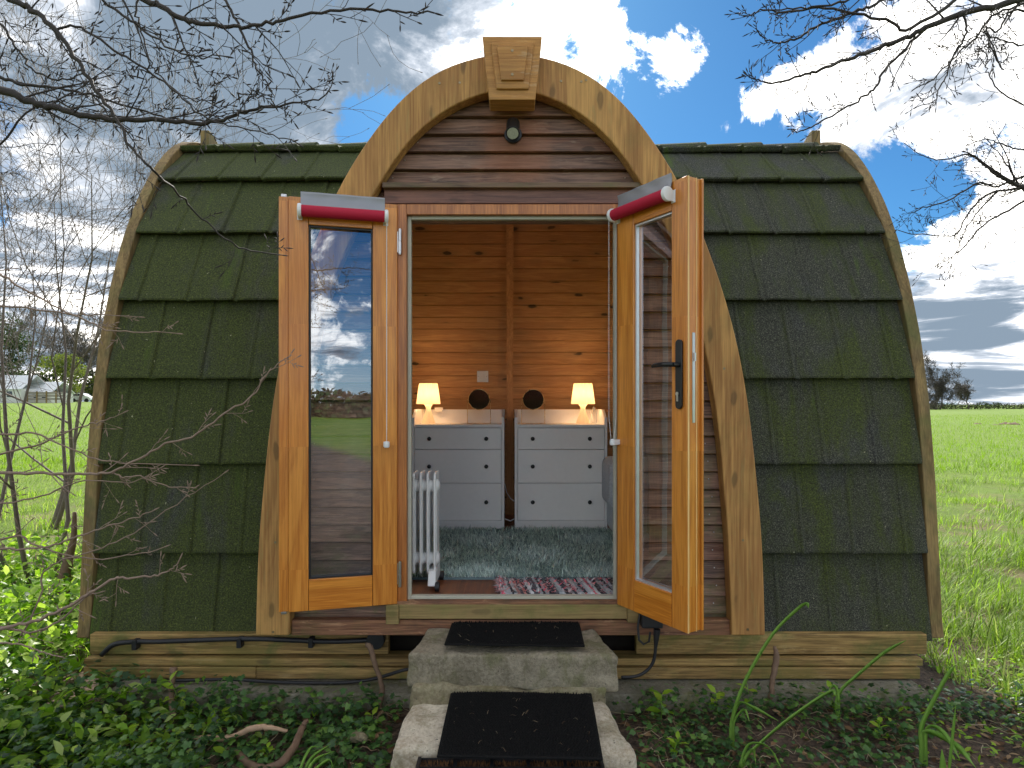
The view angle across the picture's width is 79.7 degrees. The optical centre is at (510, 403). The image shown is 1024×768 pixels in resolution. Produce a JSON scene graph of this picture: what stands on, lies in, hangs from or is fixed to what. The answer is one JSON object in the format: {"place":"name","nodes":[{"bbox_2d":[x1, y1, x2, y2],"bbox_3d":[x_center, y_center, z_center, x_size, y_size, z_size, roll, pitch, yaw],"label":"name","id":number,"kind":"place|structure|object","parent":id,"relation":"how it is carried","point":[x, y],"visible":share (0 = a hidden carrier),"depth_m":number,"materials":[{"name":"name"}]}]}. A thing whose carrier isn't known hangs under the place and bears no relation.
{"place":"outdoors","nodes":[
{"label":"outdoors","id":0,"kind":"place"},
{"bbox_2d":[0,402,1023,767],"bbox_3d":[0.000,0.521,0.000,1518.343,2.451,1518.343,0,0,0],"label":"ground","id":1,"kind":"structure","parent":0,"point":[926,670],"depth_m":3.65,"materials":[{"name":"green plant"}]},
{"bbox_2d":[0,311,27,374],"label":"woodland tree","id":2,"kind":"object","parent":1,"relation":"on","point":[14,367],"visible":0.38,"depth_m":100.70,"materials":[{"name":"green plant"}]},
{"bbox_2d":[0,375,44,402],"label":"farm building","id":3,"kind":"structure","parent":1,"relation":"on","point":[23,379],"depth_m":95.79,"materials":[{"name":"white glass"}]},
{"bbox_2d":[0,330,44,374],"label":"woodland tree","id":4,"kind":"object","parent":1,"relation":"on","point":[21,344],"visible":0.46,"depth_m":104.81,"materials":[{"name":"green plant"}]},
{"bbox_2d":[0,297,51,370],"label":"woodland tree","id":5,"kind":"object","parent":1,"relation":"on","point":[16,314],"visible":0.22,"depth_m":120.11,"materials":[{"name":"plant"}]},
{"bbox_2d":[13,370,58,381],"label":"woodland tree","id":6,"kind":"object","parent":1,"relation":"on","point":[45,377],"visible":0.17,"depth_m":117.33,"materials":[{"name":"plant"}]},
{"bbox_2d":[24,708,63,745],"bbox_3d":[-1.968,1.385,2.575,0.130,0.207,0.133,0,0,-15],"label":"broadleaf seedling","id":7,"kind":"object","parent":1,"relation":"on","point":[41,712],"visible":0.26,"depth_m":2.59,"materials":[{"name":"green plant"}]},
{"bbox_2d":[26,391,62,402],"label":"field fence","id":8,"kind":"object","parent":1,"relation":"on","point":[46,395],"visible":0.37,"depth_m":96.00,"materials":[{"name":"wood"}]},
{"bbox_2d":[23,382,74,402],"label":"farm building","id":9,"kind":"structure","parent":1,"relation":"on","point":[44,386],"depth_m":98.84,"materials":[{"name":"glass"}]},
{"bbox_2d":[21,305,91,380],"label":"woodland tree","id":10,"kind":"object","parent":1,"relation":"on","point":[37,335],"visible":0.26,"depth_m":127.66,"materials":[{"name":"plant"}]},
{"bbox_2d":[32,352,88,393],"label":"woodland tree","id":11,"kind":"object","parent":1,"relation":"on","point":[59,369],"visible":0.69,"depth_m":106.60,"materials":[{"name":"green plant"}]},
{"bbox_2d":[25,306,95,378],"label":"woodland tree","id":12,"kind":"object","parent":1,"relation":"on","point":[44,342],"visible":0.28,"depth_m":119.75,"materials":[{"name":"plant"}]},
{"bbox_2d":[54,512,76,615],"bbox_3d":[-2.973,1.063,4.105,0.135,0.679,0.111,0,0,-23],"label":"tree stump","id":13,"kind":"object","parent":1,"relation":"on","point":[65,565],"visible":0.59,"depth_m":4.08,"materials":[{"name":"brown wood"}]},
{"bbox_2d":[46,311,98,401],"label":"woodland tree","id":14,"kind":"object","parent":1,"relation":"on","point":[83,336],"visible":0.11,"depth_m":125.62,"materials":[{"name":"plant"}]},
{"bbox_2d":[50,320,97,401],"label":"woodland tree","id":15,"kind":"object","parent":1,"relation":"on","point":[81,347],"visible":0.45,"depth_m":120.25,"materials":[{"name":"plant"}]},
{"bbox_2d":[57,372,94,393],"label":"woodland tree","id":16,"kind":"object","parent":1,"relation":"on","point":[86,389],"visible":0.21,"depth_m":123.81,"materials":[{"name":"green plant"}]},
{"bbox_2d":[55,307,102,379],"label":"woodland tree","id":17,"kind":"object","parent":1,"relation":"on","point":[94,358],"visible":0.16,"depth_m":122.98,"materials":[{"name":"plant"}]},
{"bbox_2d":[73,393,91,401],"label":"parked car","id":18,"kind":"object","parent":1,"relation":"on","point":[86,397],"visible":0.57,"depth_m":109.20,"materials":[{"name":"white paint"}]},
{"bbox_2d":[77,367,95,395],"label":"woodland tree","id":19,"kind":"object","parent":1,"relation":"on","point":[92,385],"visible":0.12,"depth_m":124.99,"materials":[{"name":"green plant"}]},
{"bbox_2d":[115,723,150,750],"bbox_3d":[-1.610,1.434,2.612,0.119,0.155,0.124,0,0,39],"label":"broadleaf seedling","id":20,"kind":"object","parent":1,"relation":"on","point":[131,729],"visible":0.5,"depth_m":2.61,"materials":[{"name":"green plant"}]},
{"bbox_2d":[0,526,300,767],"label":"undergrowth","id":21,"kind":"object","parent":1,"relation":"on","point":[14,597],"visible":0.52,"depth_m":2.89,"materials":[{"name":"green plant"}]},
{"bbox_2d":[0,266,302,661],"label":"beech shrub","id":22,"kind":"object","parent":1,"relation":"on","point":[30,621],"visible":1,"depth_m":2.21,"materials":[{"name":"brown plant"}]},
{"bbox_2d":[168,667,177,731],"bbox_3d":[-1.462,1.390,2.771,0.504,0.259,0.115,0,0,39],"label":"dead stick","id":23,"kind":"object","parent":1,"relation":"on","point":[172,680],"visible":0.38,"depth_m":2.88,"materials":[{"name":"wood"}]},
{"bbox_2d":[160,670,196,706],"bbox_3d":[-1.565,1.382,2.888,0.151,0.230,0.126,0,0,-33],"label":"broadleaf seedling","id":24,"kind":"object","parent":1,"relation":"on","point":[167,684],"visible":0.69,"depth_m":2.88,"materials":[{"name":"green plant"}]},
{"bbox_2d":[0,0,368,611],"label":"hazel tree","id":25,"kind":"object","parent":1,"relation":"on","point":[9,456],"visible":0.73,"depth_m":4.81,"materials":[{"name":"brown plant"}]},
{"bbox_2d":[0,0,421,529],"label":"hazel tree","id":26,"kind":"object","parent":1,"relation":"on","point":[59,512],"visible":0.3,"depth_m":6.76,"materials":[{"name":"brown plant"}]},
{"bbox_2d":[0,0,443,277],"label":"beech tree","id":27,"kind":"object","parent":1,"relation":"on","point":[112,117],"visible":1,"depth_m":1.58,"materials":[{"name":"brown plant"}]},
{"bbox_2d":[213,705,242,723],"bbox_3d":[-1.296,1.426,2.802,0.119,0.088,0.134,0,0,26],"label":"broadleaf seedling","id":28,"kind":"object","parent":1,"relation":"on","point":[224,713],"visible":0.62,"depth_m":2.82,"materials":[{"name":"green plant"}]},
{"bbox_2d":[194,724,287,741],"bbox_3d":[-1.150,1.406,2.620,0.400,0.074,0.031,0,0,0],"label":"bleached root","id":29,"kind":"object","parent":1,"relation":"on","point":[253,728],"visible":0.78,"depth_m":2.61,"materials":[{"name":"beige wood"}]},
{"bbox_2d":[259,742,274,757],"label":"broadleaf seedling","id":30,"kind":"object","parent":1,"relation":"on","point":[268,744],"visible":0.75,"depth_m":2.55,"materials":[{"name":"green plant"}]},
{"bbox_2d":[227,719,308,767],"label":"mossy branch","id":31,"kind":"object","parent":1,"relation":"on","point":[283,760],"visible":0.88,"depth_m":2.48,"materials":[{"name":"brown wood"}]},
{"bbox_2d":[299,744,333,767],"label":"strap leaf plant","id":32,"kind":"object","parent":1,"relation":"on","point":[310,763],"visible":1,"depth_m":2.36,"materials":[{"name":"green plant"}]},
{"bbox_2d":[350,730,367,742],"bbox_3d":[-0.649,1.422,2.619,0.076,0.084,0.142,0,0,-15],"label":"field stone","id":33,"kind":"object","parent":1,"relation":"on","point":[361,737],"visible":0.75,"depth_m":2.56,"materials":[{"name":"grey stone"}]},
{"bbox_2d":[363,707,381,723],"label":"broadleaf seedling","id":34,"kind":"object","parent":1,"relation":"on","point":[374,710],"visible":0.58,"depth_m":2.79,"materials":[{"name":"green plant"}]},
{"bbox_2d":[365,643,384,707],"bbox_3d":[-0.650,1.290,2.925,0.108,0.290,0.043,0,0,24],"label":"dead stick","id":35,"kind":"object","parent":1,"relation":"on","point":[369,647],"visible":0.89,"depth_m":2.92,"materials":[{"name":"brown wood"}]},
{"bbox_2d":[410,681,606,709],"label":"stone block","id":36,"kind":"structure","parent":1,"relation":"on","point":[438,693],"depth_m":2.68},
{"bbox_2d":[407,628,618,691],"bbox_3d":[0.007,1.174,2.823,0.937,0.189,0.300,0,0,0],"label":"stone step","id":37,"kind":"object","parent":36,"relation":"on","point":[433,658],"visible":0.77,"depth_m":2.69,"materials":[{"name":"stone"}]},
{"bbox_2d":[444,621,584,646],"bbox_3d":[0.022,1.060,2.863,0.620,0.026,0.361,0,0,2],"label":"door mat","id":38,"kind":"object","parent":37,"relation":"on","point":[531,634],"depth_m":2.81,"materials":[{"name":"rubber"}]},
{"bbox_2d":[0,646,1023,767],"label":"ivy carpet","id":39,"kind":"object","parent":1,"relation":"on","point":[331,733],"visible":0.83,"depth_m":2.70,"materials":[{"name":"green plant"}]},
{"bbox_2d":[768,646,779,699],"bbox_3d":[1.252,1.278,2.911,0.037,0.227,0.104,0,0,39],"label":"dead stick","id":40,"kind":"object","parent":39,"relation":"on","point":[775,665],"visible":1,"depth_m":2.90,"materials":[{"name":"brown wood"}]},
{"bbox_2d":[0,405,1023,472],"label":"field crop","id":41,"kind":"object","parent":1,"relation":"on","point":[936,458],"visible":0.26,"depth_m":20.70,"materials":[{"name":"green plant"}]},
{"bbox_2d":[390,702,636,767],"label":"stone step","id":42,"kind":"object","parent":1,"relation":"on","point":[420,732],"visible":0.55,"depth_m":2.43,"materials":[{"name":"stone"}]},
{"bbox_2d":[415,756,604,767],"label":"coir mat","id":43,"kind":"object","parent":42,"relation":"on","point":[470,763],"visible":1,"depth_m":2.32,"materials":[{"name":"brown fabric"}]},
{"bbox_2d":[437,691,602,760],"bbox_3d":[0.032,1.282,2.475,0.632,0.062,0.420,0,0,2],"label":"door mat","id":44,"kind":"object","parent":42,"relation":"on","point":[522,725],"depth_m":2.43,"materials":[{"name":"rubber"}]},
{"bbox_2d":[6,691,1023,767],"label":"leaf litter","id":45,"kind":"object","parent":1,"relation":"on","point":[825,765],"visible":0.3,"depth_m":2.67,"materials":[{"name":"brown plant"}]},
{"bbox_2d":[103,678,932,716],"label":"concrete slab","id":46,"kind":"structure","parent":1,"relation":"on","point":[400,687],"depth_m":2.96,"materials":[{"name":"grey concrete"}]},
{"bbox_2d":[151,667,408,684],"bbox_3d":[-1.114,1.342,3.030,1.351,0.100,0.066,0,0,0],"label":"garden cable","id":47,"kind":"object","parent":46,"relation":"on","point":[301,682],"visible":0.77,"depth_m":3.02,"materials":[{"name":"black plastic"}]},
{"bbox_2d":[77,37,943,678],"bbox_3d":[0.000,-0.261,4.049,4.490,3.289,2.960,0,0,0],"label":"camping pod","id":48,"kind":"object","parent":46,"relation":"on","point":[733,333],"visible":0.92,"depth_m":3.20,"materials":[{"name":"wood"}]},
{"bbox_2d":[131,638,140,649],"bbox_3d":[-1.892,1.214,3.099,0.024,0.050,0.041,0,0,0],"label":"cable clip","id":49,"kind":"object","parent":48,"relation":"attached to","point":[135,645],"visible":0.96,"depth_m":3.08,"materials":[{"name":"black plastic"}]},
{"bbox_2d":[99,636,366,656],"bbox_3d":[-1.360,1.226,3.095,1.425,0.103,0.025,0,0,0],"label":"conduit cable","id":50,"kind":"object","parent":48,"relation":"attached to","point":[105,650],"visible":0.98,"depth_m":3.08,"materials":[{"name":"black plastic"}]},
{"bbox_2d":[236,638,243,647],"bbox_3d":[-1.365,1.203,3.099,0.024,0.050,0.041,0,0,0],"label":"cable clip","id":51,"kind":"object","parent":48,"relation":"attached to","point":[239,643],"visible":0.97,"depth_m":3.08,"materials":[{"name":"black plastic"}]},
{"bbox_2d":[308,636,314,647],"bbox_3d":[-1.005,1.203,3.099,0.024,0.050,0.041,0,0,0],"label":"cable clip","id":52,"kind":"object","parent":48,"relation":"attached to","point":[310,642],"visible":0.98,"depth_m":3.08,"materials":[{"name":"black plastic"}]},
{"bbox_2d":[279,194,396,614],"bbox_3d":[-0.813,0.002,2.915,0.539,1.952,0.062,0,0,-14],"label":"door","id":53,"kind":"structure","parent":48,"relation":"in","point":[299,590],"depth_m":2.86,"materials":[{"name":"brown wood"}]},
{"bbox_2d":[297,191,389,447],"bbox_3d":[-0.776,-0.386,2.857,0.419,1.190,0.069,0,0,-14],"label":"roller blind","id":54,"kind":"object","parent":48,"relation":"attached to","point":[337,206],"visible":1,"depth_m":2.86,"materials":[{"name":"fabric"}]},
{"bbox_2d":[366,635,385,649],"bbox_3d":[-0.678,1.189,3.096,0.090,0.090,0.043,0,0,0],"label":"junction box","id":55,"kind":"object","parent":48,"relation":"attached to","point":[376,641],"visible":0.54,"depth_m":3.08,"materials":[{"name":"black plastic"}]},
{"bbox_2d":[412,470,443,591],"bbox_3d":[-0.524,0.659,3.240,0.324,0.601,0.258,0,0,0],"label":"oil radiator","id":56,"kind":"object","parent":48,"relation":"on","point":[425,521],"visible":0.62,"depth_m":3.19,"materials":[{"name":"white metal"}]},
{"bbox_2d":[412,409,504,528],"bbox_3d":[-0.397,0.502,4.854,0.700,0.915,0.492,0,0,0],"label":"chest of drawers","id":57,"kind":"object","parent":48,"relation":"on","point":[459,453],"visible":0.77,"depth_m":4.64,"materials":[{"name":"white paint"}]},
{"bbox_2d":[416,383,439,423],"bbox_3d":[-0.650,-0.002,4.860,0.189,0.318,0.189,0,0,0],"label":"table lamp","id":58,"kind":"object","parent":57,"relation":"on","point":[428,397],"visible":1,"depth_m":4.80,"materials":[{"name":"white"}]},
{"bbox_2d":[431,407,442,411],"bbox_3d":[-0.630,0.092,5.004,0.171,0.125,0.079,0,0,-43],"label":"power adapter","id":59,"kind":"object","parent":57,"relation":"on","point":[438,409],"visible":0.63,"depth_m":5.02,"materials":[{"name":"white plastic"}]},
{"bbox_2d":[467,389,490,423],"bbox_3d":[-0.245,0.020,4.780,0.184,0.271,0.090,0,0,0],"label":"round mirror","id":60,"kind":"object","parent":57,"relation":"on","point":[478,399],"visible":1,"depth_m":4.78,"materials":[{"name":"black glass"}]},
{"bbox_2d":[477,371,487,381],"bbox_3d":[-0.236,-0.231,5.229,0.096,0.096,0.048,0,0,0],"label":"light switch","id":61,"kind":"object","parent":48,"relation":"attached to","point":[482,376],"visible":1,"depth_m":5.21,"materials":[{"name":"white plastic"}]},
{"bbox_2d":[412,524,612,579],"bbox_3d":[0.019,0.930,3.979,1.718,0.058,1.362,0,0,0],"label":"shaggy rug","id":62,"kind":"object","parent":48,"relation":"on","point":[489,553],"visible":0.69,"depth_m":3.82,"materials":[{"name":"grey carpet"}]},
{"bbox_2d":[504,117,521,142],"bbox_3d":[0.013,-1.323,2.956,0.088,0.123,0.139,0,0,0],"label":"wall light","id":63,"kind":"object","parent":48,"relation":"attached to","point":[512,133],"visible":1,"depth_m":2.92,"materials":[{"name":"black metal"}]},
{"bbox_2d":[493,575,612,593],"bbox_3d":[0.377,0.945,3.198,0.947,0.027,0.320,0,0,0],"label":"rag rug","id":64,"kind":"object","parent":48,"relation":"on","point":[552,585],"visible":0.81,"depth_m":3.18,"materials":[{"name":"multicoloured fabric"}]},
{"bbox_2d":[514,409,606,528],"bbox_3d":[0.383,0.502,4.854,0.700,0.915,0.492,0,0,0],"label":"chest of drawers","id":65,"kind":"object","parent":48,"relation":"on","point":[560,455],"visible":0.94,"depth_m":4.64,"materials":[{"name":"white paint"}]},
{"bbox_2d":[521,389,544,423],"bbox_3d":[0.178,0.020,4.780,0.184,0.271,0.090,0,0,0],"label":"round mirror","id":66,"kind":"object","parent":65,"relation":"on","point":[532,399],"visible":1,"depth_m":4.78,"materials":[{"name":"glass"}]},
{"bbox_2d":[571,383,594,423],"bbox_3d":[0.575,-0.002,4.860,0.189,0.318,0.189,0,0,0],"label":"table lamp","id":67,"kind":"object","parent":65,"relation":"on","point":[582,395],"visible":1,"depth_m":4.80,"materials":[{"name":"white"}]},
{"bbox_2d":[602,456,612,531],"bbox_3d":[1.083,0.670,4.300,0.835,0.580,0.600,0,0,0],"label":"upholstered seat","id":68,"kind":"object","parent":48,"relation":"on","point":[607,479],"visible":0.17,"depth_m":4.24,"materials":[{"name":"grey fabric"}]},
{"bbox_2d":[607,173,675,445],"bbox_3d":[0.579,-0.396,2.768,0.068,1.190,0.382,0,0,-31],"label":"roller blind","id":69,"kind":"object","parent":48,"relation":"attached to","point":[659,190],"visible":1,"depth_m":2.75,"materials":[{"name":"fabric"}]},
{"bbox_2d":[637,614,662,647],"bbox_3d":[0.661,1.073,2.926,0.120,0.165,0.087,0,0,0],"label":"outdoor socket","id":70,"kind":"object","parent":48,"relation":"attached to","point":[645,621],"visible":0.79,"depth_m":2.89,"materials":[{"name":"black plastic"}]},
{"bbox_2d":[621,633,656,678],"bbox_3d":[0.609,1.194,2.900,0.170,0.215,0.016,0,0,0],"label":"power cable","id":71,"kind":"object","parent":70,"relation":"attached to","point":[649,667],"visible":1,"depth_m":2.89,"materials":[{"name":"black plastic"}]},
{"bbox_2d":[617,175,703,633],"bbox_3d":[0.620,0.004,2.743,0.181,1.921,0.454,0,0,-36],"label":"door","id":72,"kind":"structure","parent":48,"relation":"in","point":[681,607],"depth_m":2.62,"materials":[{"name":"brown wood"}]},
{"bbox_2d":[646,689,675,717],"bbox_3d":[0.702,1.404,2.855,0.123,0.132,0.098,0,0,38],"label":"broadleaf seedling","id":73,"kind":"object","parent":1,"relation":"on","point":[658,695],"visible":0.88,"depth_m":2.86,"materials":[{"name":"green plant"}]},
{"bbox_2d":[666,731,687,754],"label":"broadleaf seedling","id":74,"kind":"object","parent":1,"relation":"on","point":[673,743],"visible":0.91,"depth_m":2.56,"materials":[{"name":"green plant"}]},
{"bbox_2d":[704,684,730,711],"bbox_3d":[0.976,1.408,2.908,0.122,0.129,0.105,0,0,0],"label":"broadleaf seedling","id":75,"kind":"object","parent":1,"relation":"on","point":[712,689],"visible":0.77,"depth_m":2.92,"materials":[{"name":"green plant"}]},
{"bbox_2d":[738,675,756,702],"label":"broadleaf seedling","id":76,"kind":"object","parent":1,"relation":"on","point":[747,700],"visible":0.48,"depth_m":2.94,"materials":[{"name":"green plant"}]},
{"bbox_2d":[729,602,808,747],"bbox_3d":[1.100,1.157,2.562,0.333,0.634,0.124,0,0,0],"label":"strap leaf plant","id":77,"kind":"object","parent":1,"relation":"on","point":[733,718],"visible":0.94,"depth_m":2.62,"materials":[{"name":"green plant"}]},
{"bbox_2d":[739,689,835,767],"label":"strap leaf plant","id":78,"kind":"object","parent":1,"relation":"on","point":[745,755],"visible":1,"depth_m":2.54,"materials":[{"name":"green plant"}]},
{"bbox_2d":[821,680,835,709],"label":"broadleaf seedling","id":79,"kind":"object","parent":1,"relation":"on","point":[829,684],"visible":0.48,"depth_m":2.92,"materials":[{"name":"green plant"}]},
{"bbox_2d":[829,640,905,721],"bbox_3d":[1.623,1.269,2.801,0.372,0.381,0.022,0,0,-3],"label":"strap leaf plant","id":80,"kind":"object","parent":1,"relation":"on","point":[854,677],"visible":0.88,"depth_m":2.80,"materials":[{"name":"green plant"}]},
{"bbox_2d":[725,0,1023,156],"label":"beech tree","id":81,"kind":"object","parent":1,"relation":"on","point":[914,36],"visible":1,"depth_m":1.80,"materials":[{"name":"brown plant"}]},
{"bbox_2d":[870,717,887,737],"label":"broadleaf seedling","id":82,"kind":"object","parent":1,"relation":"on","point":[879,719],"visible":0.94,"depth_m":2.70,"materials":[{"name":"green plant"}]},
{"bbox_2d":[840,652,1023,767],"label":"clover","id":83,"kind":"object","parent":1,"relation":"on","point":[1015,760],"visible":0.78,"depth_m":2.80,"materials":[{"name":"green plant"}]},
{"bbox_2d":[925,367,963,409],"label":"oak tree","id":84,"kind":"object","parent":1,"relation":"on","point":[941,394],"visible":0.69,"depth_m":178.49,"materials":[{"name":"green plant"}]},
{"bbox_2d":[923,350,966,409],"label":"oak tree","id":85,"kind":"object","parent":1,"relation":"on","point":[927,362],"visible":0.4,"depth_m":179.61,"materials":[{"name":"plant"}]},
{"bbox_2d":[918,664,975,767],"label":"strap leaf plant","id":86,"kind":"object","parent":1,"relation":"on","point":[942,734],"visible":0.99,"depth_m":2.50,"materials":[{"name":"green plant"}]},
{"bbox_2d":[871,112,1023,286],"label":"hawthorn tree","id":87,"kind":"object","parent":1,"relation":"on","point":[1017,185],"visible":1,"depth_m":3.20,"materials":[{"name":"brown plant"}]},
{"bbox_2d":[952,379,975,408],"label":"oak tree","id":88,"kind":"object","parent":1,"relation":"on","point":[966,392],"visible":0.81,"depth_m":184.07,"materials":[{"name":"green plant"}]},
{"bbox_2d":[929,402,1023,408],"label":"hedge","id":89,"kind":"object","parent":1,"relation":"on","point":[974,406],"visible":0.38,"depth_m":190.16,"materials":[{"name":"green plant"}]},
{"bbox_2d":[999,422,1019,424],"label":"molehill","id":90,"kind":"object","parent":1,"relation":"on","point":[1013,423],"visible":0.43,"depth_m":40.95,"materials":[{"name":"brown soil"}]},
{"bbox_2d":[0,0,1023,404],"label":"sky","id":91,"kind":"structure","parent":0,"point":[675,65],"materials":[{"name":"blue"}]},
{"bbox_2d":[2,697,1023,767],"bbox_3d":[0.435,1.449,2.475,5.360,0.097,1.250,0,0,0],"label":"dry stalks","id":92,"kind":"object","parent":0,"point":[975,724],"visible":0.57,"depth_m":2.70,"materials":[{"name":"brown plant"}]}
]}

